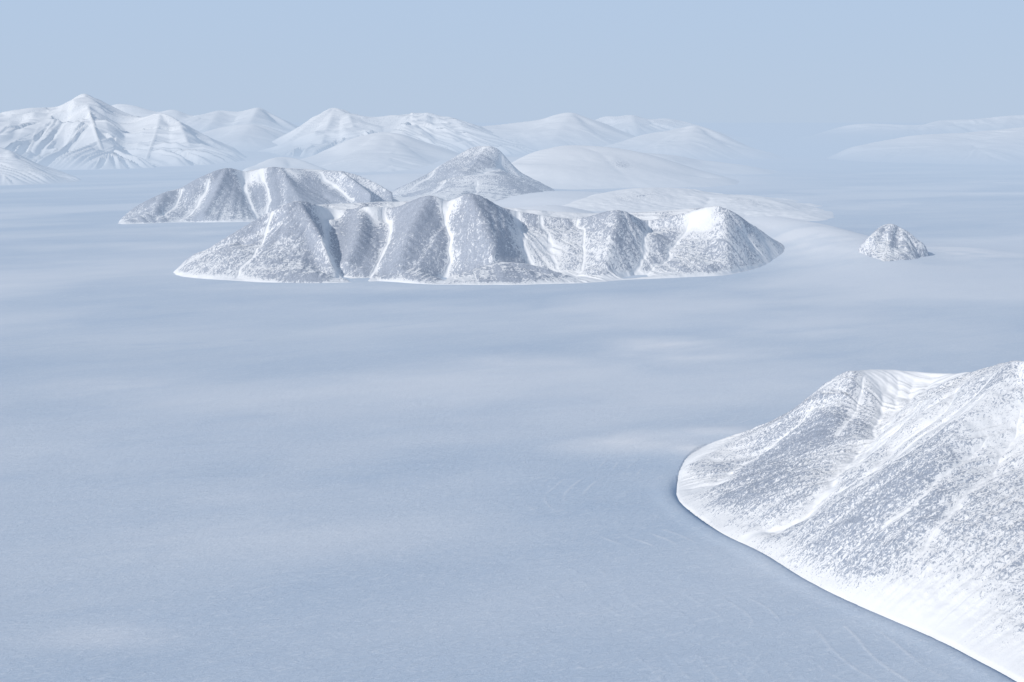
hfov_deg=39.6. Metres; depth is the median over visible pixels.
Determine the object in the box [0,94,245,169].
mountain
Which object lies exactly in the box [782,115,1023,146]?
ridge
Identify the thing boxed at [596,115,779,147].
ridge
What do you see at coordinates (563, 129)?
ridge
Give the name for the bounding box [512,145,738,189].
snow dome
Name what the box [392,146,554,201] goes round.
mountain
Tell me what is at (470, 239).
mountain
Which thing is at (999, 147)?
slope
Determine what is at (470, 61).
sky
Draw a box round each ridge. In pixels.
[112,104,298,133]
[258,108,536,156]
[481,113,635,150]
[563,187,833,220]
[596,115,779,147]
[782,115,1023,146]
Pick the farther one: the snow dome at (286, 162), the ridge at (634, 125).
the ridge at (634, 125)
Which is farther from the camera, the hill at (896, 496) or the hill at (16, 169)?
the hill at (16, 169)
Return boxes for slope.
[202,124,285,151]
[646,153,777,173]
[827,127,1023,164]
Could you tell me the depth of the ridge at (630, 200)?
23239.60 m
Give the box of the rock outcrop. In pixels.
[858,224,928,260]
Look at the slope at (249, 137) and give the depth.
62607.53 m
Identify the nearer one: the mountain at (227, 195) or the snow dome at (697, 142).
the mountain at (227, 195)
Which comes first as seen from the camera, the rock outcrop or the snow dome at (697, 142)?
the rock outcrop
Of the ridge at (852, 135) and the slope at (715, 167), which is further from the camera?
the ridge at (852, 135)
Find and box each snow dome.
[243,157,325,170]
[300,132,459,171]
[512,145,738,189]
[603,126,783,159]
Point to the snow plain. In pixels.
(246, 481)
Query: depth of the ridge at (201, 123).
85020.94 m
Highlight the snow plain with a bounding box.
[0,123,1023,681]
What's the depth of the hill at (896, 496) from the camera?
4960.38 m
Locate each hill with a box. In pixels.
[0,147,80,184]
[676,360,1023,681]
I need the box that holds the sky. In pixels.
[0,0,1023,122]
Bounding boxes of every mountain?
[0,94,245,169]
[118,167,399,223]
[174,193,784,284]
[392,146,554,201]

